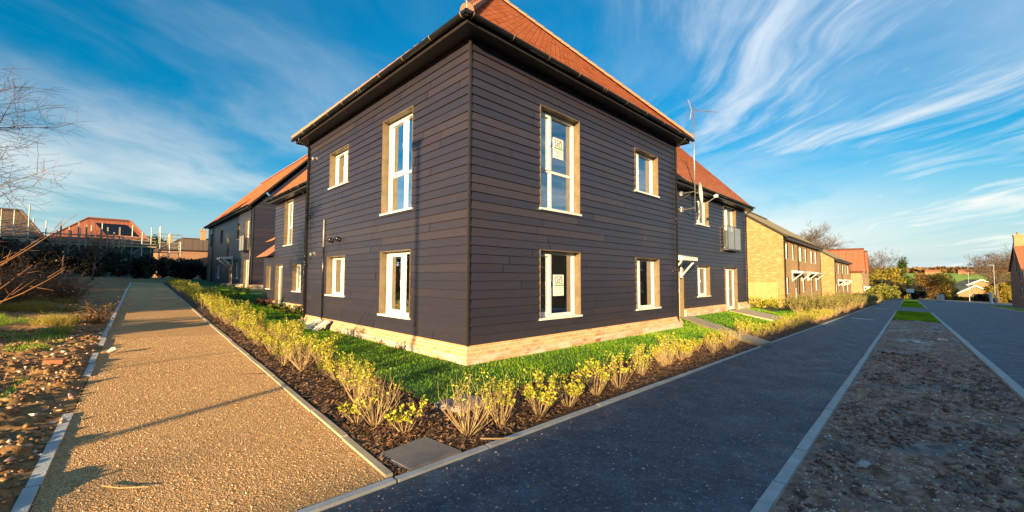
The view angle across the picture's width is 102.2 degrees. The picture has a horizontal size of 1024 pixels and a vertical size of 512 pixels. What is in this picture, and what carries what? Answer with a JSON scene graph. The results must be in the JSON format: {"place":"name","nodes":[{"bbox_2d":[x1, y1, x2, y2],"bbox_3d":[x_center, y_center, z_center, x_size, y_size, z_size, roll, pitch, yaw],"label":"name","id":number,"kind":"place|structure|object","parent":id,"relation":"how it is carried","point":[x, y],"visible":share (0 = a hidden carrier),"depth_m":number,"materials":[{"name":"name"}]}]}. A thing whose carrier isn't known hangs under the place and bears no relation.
{"place":"outdoors","nodes":[
{"label":"outdoors","id":0,"kind":"place"},
{"bbox_2d":[0,296,96,333],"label":"rough grass","id":1,"kind":"structure","parent":0,"point":[37,305],"depth_m":11.45,"materials":[{"name":"green plant"}]},
{"bbox_2d":[0,276,132,511],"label":"bare soil","id":2,"kind":"structure","parent":0,"point":[115,287],"depth_m":5.21,"materials":[{"name":"brown soil"}]},
{"bbox_2d":[0,258,63,304],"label":"bramble bush","id":3,"kind":"object","parent":2,"relation":"on","point":[8,286],"visible":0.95,"depth_m":11.53,"materials":[{"name":"red plant"}]},
{"bbox_2d":[0,214,76,303],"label":"bramble","id":4,"kind":"object","parent":2,"relation":"on","point":[30,266],"visible":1,"depth_m":4.45,"materials":[{"name":"brown plant"}]},
{"bbox_2d":[0,311,82,397],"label":"green weeds","id":5,"kind":"object","parent":2,"relation":"on","point":[39,334],"visible":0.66,"depth_m":7.67,"materials":[{"name":"green plant"}]},
{"bbox_2d":[0,254,90,305],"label":"bramble bush","id":6,"kind":"object","parent":2,"relation":"on","point":[28,295],"visible":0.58,"depth_m":12.87,"materials":[{"name":"red plant"}]},
{"bbox_2d":[0,61,99,241],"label":"bare tree","id":7,"kind":"object","parent":2,"relation":"on","point":[14,128],"visible":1,"depth_m":8.33,"materials":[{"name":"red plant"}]},
{"bbox_2d":[0,248,99,295],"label":"bramble bush","id":8,"kind":"object","parent":2,"relation":"on","point":[38,272],"visible":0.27,"depth_m":15.33,"materials":[{"name":"red plant"}]},
{"bbox_2d":[0,329,102,502],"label":"soil stones","id":9,"kind":"object","parent":2,"relation":"on","point":[63,420],"visible":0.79,"depth_m":4.47,"materials":[{"name":"beige stone"}]},
{"bbox_2d":[2,259,105,293],"bbox_3d":[-20.098,0.917,18.160,3.379,1.716,3.266,0,-3,0],"label":"bramble bush","id":10,"kind":"object","parent":2,"relation":"on","point":[63,278],"visible":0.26,"depth_m":18.14,"materials":[{"name":"red plant"}]},
{"bbox_2d":[19,238,93,276],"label":"hedge bush","id":11,"kind":"object","parent":2,"relation":"on","point":[49,256],"visible":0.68,"depth_m":41.49,"materials":[{"name":"green plant"}]},
{"bbox_2d":[19,268,110,302],"bbox_3d":[-15.844,1.070,14.462,2.540,1.266,2.607,0,-3,0],"label":"bramble bush","id":12,"kind":"object","parent":2,"relation":"on","point":[67,292],"visible":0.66,"depth_m":14.49,"materials":[{"name":"red plant"}]},
{"bbox_2d":[33,228,106,276],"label":"bare tree","id":13,"kind":"object","parent":2,"relation":"on","point":[63,255],"visible":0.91,"depth_m":40.19,"materials":[{"name":"brown plant"}]},
{"bbox_2d":[63,296,126,323],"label":"bramble bush","id":14,"kind":"object","parent":2,"relation":"on","point":[93,320],"visible":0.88,"depth_m":9.91,"materials":[{"name":"red plant"}]},
{"bbox_2d":[75,221,125,279],"bbox_3d":[-33.243,-0.442,33.163,3.191,5.263,4.117,0,-3,0],"label":"bare tree","id":15,"kind":"object","parent":2,"relation":"on","point":[94,256],"visible":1,"depth_m":33.15,"materials":[{"name":"brown plant"}]},
{"bbox_2d":[72,244,133,276],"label":"hedge bush","id":16,"kind":"object","parent":2,"relation":"on","point":[104,265],"visible":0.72,"depth_m":42.26,"materials":[{"name":"green plant"}]},
{"bbox_2d":[30,282,384,511],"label":"gravel path","id":17,"kind":"structure","parent":0,"point":[159,310],"depth_m":3.65,"materials":[{"name":"beige gravel"}]},
{"bbox_2d":[11,282,130,511],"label":"path kerb","id":18,"kind":"structure","parent":17,"relation":"on","point":[27,497],"depth_m":3.12,"materials":[{"name":"concrete"}]},
{"bbox_2d":[161,282,392,478],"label":"path kerb","id":19,"kind":"structure","parent":17,"relation":"on","point":[367,457],"depth_m":4.24,"materials":[{"name":"concrete"}]},
{"bbox_2d":[202,314,779,476],"bbox_3d":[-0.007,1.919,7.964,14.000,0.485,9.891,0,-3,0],"label":"mulch bed","id":20,"kind":"object","parent":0,"point":[534,423],"visible":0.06,"depth_m":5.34,"materials":[{"name":"brown wood"}]},
{"bbox_2d":[271,336,296,365],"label":"shrub","id":21,"kind":"object","parent":20,"relation":"on","point":[286,350],"visible":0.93,"depth_m":6.40,"materials":[{"name":"yellow plant"}]},
{"bbox_2d":[276,317,305,346],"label":"shrub","id":22,"kind":"object","parent":20,"relation":"on","point":[294,333],"visible":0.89,"depth_m":7.89,"materials":[{"name":"yellow plant"}]},
{"bbox_2d":[284,342,318,370],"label":"shrub","id":23,"kind":"object","parent":20,"relation":"on","point":[307,358],"visible":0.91,"depth_m":6.14,"materials":[{"name":"yellow plant"}]},
{"bbox_2d":[293,334,320,358],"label":"shrub","id":24,"kind":"object","parent":20,"relation":"on","point":[307,343],"visible":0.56,"depth_m":6.98,"materials":[{"name":"yellow plant"}]},
{"bbox_2d":[308,334,341,367],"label":"shrub","id":25,"kind":"object","parent":20,"relation":"on","point":[329,345],"visible":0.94,"depth_m":6.29,"materials":[{"name":"yellow plant"}]},
{"bbox_2d":[322,350,353,381],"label":"shrub","id":26,"kind":"object","parent":20,"relation":"on","point":[329,360],"visible":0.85,"depth_m":5.56,"materials":[{"name":"yellow plant"}]},
{"bbox_2d":[336,359,375,403],"bbox_3d":[-1.770,1.432,4.721,0.414,0.509,0.408,0,-3,-4],"label":"shrub","id":27,"kind":"object","parent":20,"relation":"on","point":[361,378],"visible":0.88,"depth_m":4.65,"materials":[{"name":"yellow plant"}]},
{"bbox_2d":[337,391,376,422],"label":"shrub","id":28,"kind":"object","parent":20,"relation":"on","point":[352,409],"visible":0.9,"depth_m":4.05,"materials":[{"name":"yellow plant"}]},
{"bbox_2d":[350,365,403,425],"bbox_3d":[-1.327,1.380,4.085,0.490,0.579,0.590,1,-3,-9],"label":"shrub","id":29,"kind":"object","parent":20,"relation":"on","point":[377,412],"visible":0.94,"depth_m":4.03,"materials":[{"name":"yellow plant"}]},
{"bbox_2d":[383,394,427,434],"bbox_3d":[-0.984,1.486,3.821,0.417,0.364,0.226,1,-3,-18],"label":"shrub","id":30,"kind":"object","parent":20,"relation":"on","point":[397,419],"visible":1,"depth_m":3.84,"materials":[{"name":"yellow plant"}]},
{"bbox_2d":[377,437,460,472],"bbox_3d":[-0.773,1.657,3.429,0.475,0.071,0.510,-2,-4,41],"label":"access cover","id":31,"kind":"object","parent":20,"relation":"on","point":[417,454],"visible":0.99,"depth_m":3.39,"materials":[{"name":"metal"}]},
{"bbox_2d":[438,368,506,435],"bbox_3d":[-0.373,1.375,3.863,0.646,0.635,0.536,0,-3,5],"label":"shrub","id":32,"kind":"object","parent":20,"relation":"on","point":[468,414],"visible":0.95,"depth_m":3.87,"materials":[{"name":"yellow plant"}]},
{"bbox_2d":[480,372,520,425],"bbox_3d":[-0.102,1.463,4.222,0.414,0.519,0.379,-1,-3,23],"label":"shrub","id":33,"kind":"object","parent":20,"relation":"on","point":[508,398],"visible":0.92,"depth_m":4.22,"materials":[{"name":"yellow plant"}]},
{"bbox_2d":[521,368,560,416],"bbox_3d":[0.308,1.493,4.434,0.424,0.513,0.468,-2,-4,32],"label":"shrub","id":34,"kind":"object","parent":20,"relation":"on","point":[531,390],"visible":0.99,"depth_m":4.42,"materials":[{"name":"yellow plant"}]},
{"bbox_2d":[553,371,584,407],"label":"shrub","id":35,"kind":"object","parent":20,"relation":"on","point":[574,392],"visible":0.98,"depth_m":4.79,"materials":[{"name":"yellow plant"}]},
{"bbox_2d":[571,356,615,395],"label":"shrub","id":36,"kind":"object","parent":20,"relation":"on","point":[603,374],"visible":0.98,"depth_m":5.44,"materials":[{"name":"yellow plant"}]},
{"bbox_2d":[603,350,635,389],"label":"shrub","id":37,"kind":"object","parent":20,"relation":"on","point":[620,357],"visible":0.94,"depth_m":5.76,"materials":[{"name":"yellow plant"}]},
{"bbox_2d":[630,342,653,371],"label":"shrub","id":38,"kind":"object","parent":20,"relation":"on","point":[639,349],"visible":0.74,"depth_m":6.99,"materials":[{"name":"yellow plant"}]},
{"bbox_2d":[654,331,681,364],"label":"shrub","id":39,"kind":"object","parent":20,"relation":"on","point":[672,345],"visible":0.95,"depth_m":7.62,"materials":[{"name":"yellow plant"}]},
{"bbox_2d":[183,280,820,403],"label":"lawn","id":40,"kind":"structure","parent":0,"point":[257,293],"depth_m":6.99,"materials":[{"name":"green plant"}]},
{"bbox_2d":[0,0,1023,267],"label":"sky","id":41,"kind":"structure","parent":0,"point":[897,125],"materials":[{"name":"blue"}]},
{"bbox_2d":[162,279,875,341],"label":"shrubs","id":42,"kind":"object","parent":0,"point":[780,334],"visible":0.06,"depth_m":15.89,"materials":[{"name":"green plant"}]},
{"bbox_2d":[161,256,205,279],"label":"hedge bush","id":43,"kind":"object","parent":42,"relation":"on","point":[184,269],"visible":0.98,"depth_m":43.73,"materials":[{"name":"green plant"}]},
{"bbox_2d":[208,283,250,297],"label":"bush","id":44,"kind":"object","parent":42,"relation":"on","point":[237,289],"visible":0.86,"depth_m":20.77,"materials":[{"name":"green plant"}]},
{"bbox_2d":[72,277,1012,478],"bbox_3d":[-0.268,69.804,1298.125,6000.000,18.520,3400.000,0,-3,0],"label":"ground","id":45,"kind":"structure","parent":0,"point":[884,300],"depth_m":52.23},
{"bbox_2d":[0,205,34,269],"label":"scaffold","id":46,"kind":"object","parent":45,"relation":"on","point":[23,239],"visible":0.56,"depth_m":49.29,"materials":[{"name":"silver metal"}]},
{"bbox_2d":[0,233,38,275],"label":"hedge bush","id":47,"kind":"object","parent":45,"relation":"on","point":[5,243],"visible":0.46,"depth_m":41.64,"materials":[{"name":"green plant"}]},
{"bbox_2d":[0,208,49,275],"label":"house","id":48,"kind":"structure","parent":45,"relation":"on","point":[21,218],"depth_m":51.60,"materials":[{"name":"brick"}]},
{"bbox_2d":[33,217,155,276],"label":"scaffold","id":49,"kind":"object","parent":45,"relation":"on","point":[107,242],"visible":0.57,"depth_m":61.07,"materials":[{"name":"silver metal"}]},
{"bbox_2d":[47,217,157,277],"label":"house","id":50,"kind":"structure","parent":45,"relation":"on","point":[113,225],"depth_m":64.67,"materials":[{"name":"tile"}]},
{"bbox_2d":[115,253,171,278],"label":"hedge bush","id":51,"kind":"object","parent":45,"relation":"on","point":[136,267],"visible":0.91,"depth_m":42.58,"materials":[{"name":"green plant"}]},
{"bbox_2d":[156,227,182,277],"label":"scaffold tower","id":52,"kind":"structure","parent":45,"relation":"on","point":[168,243],"depth_m":67.61,"materials":[{"name":"silver metal"}]},
{"bbox_2d":[160,228,207,277],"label":"old house","id":53,"kind":"structure","parent":45,"relation":"on","point":[195,248],"depth_m":82.84,"materials":[{"name":"red brick"}]},
{"bbox_2d":[203,154,307,288],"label":"apartment building","id":54,"kind":"structure","parent":45,"relation":"on","point":[241,232],"depth_m":31.19,"materials":[{"name":"wood"}]},
{"bbox_2d":[243,259,248,287],"bbox_3d":[-18.842,1.299,29.436,0.224,2.134,1.558,3,-4,-44],"label":"door","id":55,"kind":"structure","parent":54,"relation":"in","point":[246,261],"depth_m":29.93,"materials":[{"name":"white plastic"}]},
{"bbox_2d":[257,0,754,365],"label":"apartment building","id":56,"kind":"structure","parent":45,"relation":"on","point":[436,199],"depth_m":9.34,"materials":[{"name":"wood"}]},
{"bbox_2d":[274,265,282,304],"bbox_3d":[-10.766,1.386,19.243,0.224,1.944,1.108,3,-4,-44],"label":"door","id":57,"kind":"structure","parent":56,"relation":"in","point":[279,269],"depth_m":19.58,"materials":[{"name":"white plastic"}]},
{"bbox_2d":[283,198,293,246],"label":"window","id":58,"kind":"structure","parent":56,"relation":"in","point":[288,220],"depth_m":18.90,"materials":[{"name":"white plastic"}]},
{"bbox_2d":[291,263,301,291],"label":"window","id":59,"kind":"structure","parent":56,"relation":"in","point":[296,276],"depth_m":17.76,"materials":[{"name":"white plastic"}]},
{"bbox_2d":[324,255,345,296],"bbox_3d":[-4.613,0.549,11.190,0.415,1.076,1.290,3,-4,-44],"label":"window","id":60,"kind":"structure","parent":56,"relation":"in","point":[335,272],"depth_m":11.47,"materials":[{"name":"white plastic"}]},
{"bbox_2d":[328,144,348,189],"bbox_3d":[-4.575,-2.384,11.314,0.415,1.026,1.310,3,-4,-44],"label":"window","id":61,"kind":"structure","parent":56,"relation":"in","point":[338,176],"depth_m":11.56,"materials":[{"name":"white plastic"}]},
{"bbox_2d":[377,249,410,319],"bbox_3d":[-2.380,0.595,8.887,0.415,1.416,1.360,3,-4,-44],"label":"window","id":62,"kind":"structure","parent":56,"relation":"in","point":[395,267],"depth_m":9.07,"materials":[{"name":"white plastic"}]},
{"bbox_2d":[379,105,413,215],"bbox_3d":[-2.363,-1.991,9.017,0.415,2.156,1.360,3,-4,-44],"label":"window","id":63,"kind":"structure","parent":56,"relation":"in","point":[397,143],"depth_m":9.21,"materials":[{"name":"white plastic"}]},
{"bbox_2d":[539,104,581,215],"bbox_3d":[0.928,-1.983,8.942,1.380,2.156,0.415,3,-4,-44],"label":"window","id":64,"kind":"structure","parent":56,"relation":"in","point":[572,176],"depth_m":9.29,"materials":[{"name":"white plastic"}]},
{"bbox_2d":[553,137,562,160],"bbox_3d":[1.017,-2.346,9.051,0.330,0.450,0.016,3,-4,-44],"label":"for sale sign","id":65,"kind":"object","parent":64,"relation":"attached to","point":[557,148],"visible":1,"depth_m":9.03,"materials":[{"name":"paper"}]},
{"bbox_2d":[538,249,582,320],"bbox_3d":[0.918,0.604,8.805,1.400,1.416,0.415,3,-4,-44],"label":"window","id":66,"kind":"structure","parent":56,"relation":"in","point":[573,260],"depth_m":9.14,"materials":[{"name":"white plastic"}]},
{"bbox_2d":[553,275,563,295],"bbox_3d":[1.005,0.630,8.893,0.330,0.450,0.016,3,-4,-44],"label":"for sale sign","id":67,"kind":"object","parent":66,"relation":"attached to","point":[558,285],"visible":1,"depth_m":8.88,"materials":[{"name":"paper"}]},
{"bbox_2d":[634,147,659,197],"bbox_3d":[3.625,-2.283,11.582,1.360,1.196,0.415,3,-4,-44],"label":"window","id":68,"kind":"structure","parent":56,"relation":"in","point":[651,164],"depth_m":11.94,"materials":[{"name":"white plastic"}]},
{"bbox_2d":[636,257,661,310],"bbox_3d":[3.613,0.763,11.421,1.360,1.396,0.415,3,-4,-44],"label":"window","id":69,"kind":"structure","parent":56,"relation":"in","point":[653,265],"depth_m":11.78,"materials":[{"name":"white plastic"}]},
{"bbox_2d":[679,265,683,316],"bbox_3d":[6.198,1.330,15.631,0.958,2.004,0.224,3,-4,-44],"label":"door","id":70,"kind":"structure","parent":56,"relation":"in","point":[681,280],"depth_m":15.92,"materials":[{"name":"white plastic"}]},
{"bbox_2d":[681,98,714,211],"bbox_3d":[7.275,-3.799,16.162,1.625,4.252,0.773,2,-4,-33],"label":"tv aerial","id":71,"kind":"object","parent":56,"relation":"attached to","point":[682,193],"visible":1,"depth_m":15.74,"materials":[{"name":"silver metal"}]},
{"bbox_2d":[696,196,709,226],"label":"window","id":72,"kind":"structure","parent":56,"relation":"in","point":[702,210],"depth_m":17.86,"materials":[{"name":"white plastic"}]},
{"bbox_2d":[697,265,710,296],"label":"window","id":73,"kind":"structure","parent":56,"relation":"in","point":[703,273],"depth_m":17.70,"materials":[{"name":"white plastic"}]},
{"bbox_2d":[723,205,736,249],"bbox_3d":[10.349,-1.308,19.800,1.708,2.064,0.224,3,-4,-44],"label":"door","id":74,"kind":"structure","parent":56,"relation":"in","point":[729,214],"depth_m":20.22,"materials":[{"name":"white plastic"}]},
{"bbox_2d":[724,267,737,309],"bbox_3d":[10.338,1.558,19.649,1.708,2.004,0.224,3,-4,-44],"label":"door","id":75,"kind":"structure","parent":56,"relation":"in","point":[731,280],"depth_m":20.07,"materials":[{"name":"white plastic"}]},
{"bbox_2d":[748,281,778,307],"bbox_3d":[15.562,3.043,32.525,9.290,2.180,0.100,-3,-4,44],"label":"timber fence","id":76,"kind":"object","parent":45,"relation":"on","point":[764,290],"visible":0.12,"depth_m":29.94,"materials":[{"name":"yellow wood"}]},
{"bbox_2d":[745,211,825,307],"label":"brick house","id":77,"kind":"structure","parent":45,"relation":"on","point":[789,261],"depth_m":31.21,"materials":[{"name":"yellow brick"}]},
{"bbox_2d":[797,222,853,248],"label":"bare tree","id":78,"kind":"object","parent":45,"relation":"on","point":[813,235],"visible":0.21,"depth_m":91.91,"materials":[{"name":"brown plant"}]},
{"bbox_2d":[810,241,853,295],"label":"brick house","id":79,"kind":"structure","parent":45,"relation":"on","point":[836,277],"depth_m":50.36,"materials":[{"name":"yellow brick"}]},
{"bbox_2d":[825,248,869,293],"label":"brick house","id":80,"kind":"structure","parent":45,"relation":"on","point":[859,266],"depth_m":78.79,"materials":[{"name":"orange brick"}]},
{"bbox_2d":[863,288,900,299],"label":"hedge bush","id":81,"kind":"object","parent":45,"relation":"on","point":[887,293],"visible":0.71,"depth_m":80.38,"materials":[{"name":"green plant"}]},
{"bbox_2d":[868,247,903,283],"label":"bare tree","id":82,"kind":"object","parent":45,"relation":"on","point":[879,262],"visible":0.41,"depth_m":129.69,"materials":[{"name":"brown plant"}]},
{"bbox_2d":[879,264,909,297],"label":"tree","id":83,"kind":"object","parent":45,"relation":"on","point":[892,275],"visible":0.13,"depth_m":119.63,"materials":[{"name":"yellow plant"}]},
{"bbox_2d":[895,257,918,297],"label":"conifer","id":84,"kind":"object","parent":45,"relation":"on","point":[902,265],"visible":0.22,"depth_m":122.50,"materials":[{"name":"green plant"}]},
{"bbox_2d":[899,283,929,298],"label":"hedge bush","id":85,"kind":"object","parent":45,"relation":"on","point":[921,291],"visible":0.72,"depth_m":94.05,"materials":[{"name":"green plant"}]},
{"bbox_2d":[910,271,941,298],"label":"garden tree","id":86,"kind":"object","parent":45,"relation":"on","point":[927,281],"visible":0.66,"depth_m":120.86,"materials":[{"name":"brown plant"}]},
{"bbox_2d":[869,266,1000,273],"bbox_3d":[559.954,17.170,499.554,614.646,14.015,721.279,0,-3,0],"label":"woods","id":87,"kind":"object","parent":45,"relation":"on","point":[944,269],"visible":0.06,"depth_m":514.38,"materials":[{"name":"brown plant"}]},
{"bbox_2d":[928,271,959,299],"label":"garden tree","id":88,"kind":"object","parent":45,"relation":"on","point":[949,291],"visible":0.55,"depth_m":123.75,"materials":[{"name":"green plant"}]},
{"bbox_2d":[952,285,983,297],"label":"bungalow","id":89,"kind":"object","parent":45,"relation":"on","point":[965,290],"visible":0.15,"depth_m":147.36,"materials":[{"name":"brick"}]},
{"bbox_2d":[955,279,989,288],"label":"bungalow","id":90,"kind":"object","parent":45,"relation":"on","point":[981,283],"visible":0.07,"depth_m":152.28,"materials":[{"name":"brick"}]},
{"bbox_2d":[956,251,1010,302],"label":"bare tree","id":91,"kind":"object","parent":45,"relation":"on","point":[985,264],"visible":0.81,"depth_m":103.03,"materials":[{"name":"brown plant"}]},
{"bbox_2d":[982,280,1011,302],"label":"garden tree","id":92,"kind":"object","parent":45,"relation":"on","point":[1005,293],"visible":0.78,"depth_m":102.76,"materials":[{"name":"yellow plant"}]},
{"bbox_2d":[1008,232,1023,307],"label":"brick house","id":93,"kind":"structure","parent":45,"relation":"on","point":[1016,267],"depth_m":58.79,"materials":[{"name":"orange brick"}]},
{"bbox_2d":[321,299,903,511],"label":"footpath","id":94,"kind":"structure","parent":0,"point":[848,339],"depth_m":3.75,"materials":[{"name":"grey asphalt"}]},
{"bbox_2d":[295,305,874,511],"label":"footpath kerb","id":95,"kind":"structure","parent":94,"relation":"on","point":[341,499],"depth_m":3.61,"materials":[{"name":"concrete"}]},
{"bbox_2d":[750,311,896,511],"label":"footpath kerb","id":96,"kind":"structure","parent":94,"relation":"on","point":[771,495],"depth_m":3.83,"materials":[{"name":"concrete"}]},
{"bbox_2d":[682,316,771,347],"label":"path","id":97,"kind":"structure","parent":0,"point":[750,339],"depth_m":12.21,"materials":[{"name":"concrete"}]},
{"bbox_2d":[729,308,795,321],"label":"path","id":98,"kind":"structure","parent":0,"point":[760,315],"depth_m":18.86,"materials":[{"name":"concrete"}]},
{"bbox_2d":[771,319,1023,511],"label":"verge soil","id":99,"kind":"structure","parent":0,"point":[939,338],"depth_m":4.18,"materials":[{"name":"brown soil"}]},
{"bbox_2d":[782,341,1023,511],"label":"verge stones","id":100,"kind":"object","parent":99,"relation":"on","point":[888,487],"visible":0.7,"depth_m":3.96,"materials":[{"name":"grey stone"}]},
{"bbox_2d":[869,273,1008,281],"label":"field","id":101,"kind":"structure","parent":0,"point":[958,277],"depth_m":390.98,"materials":[{"name":"green plant"}]},
{"bbox_2d":[917,299,1023,388],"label":"road","id":102,"kind":"structure","parent":0,"point":[995,336],"depth_m":19.05,"materials":[{"name":"grey asphalt"}]},
{"bbox_2d":[930,312,1023,401],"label":"road kerb","id":103,"kind":"structure","parent":102,"relation":"on","point":[1010,383],"depth_m":8.52,"materials":[{"name":"concrete"}]},
{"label":"verge grass","id":104,"kind":"structure","parent":0,"visible":0},
{"bbox_2d":[893,310,939,322],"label":"verge turf","id":105,"kind":"structure","parent":104,"relation":"on","point":[916,316],"depth_m":25.15,"materials":[{"name":"green plant"}]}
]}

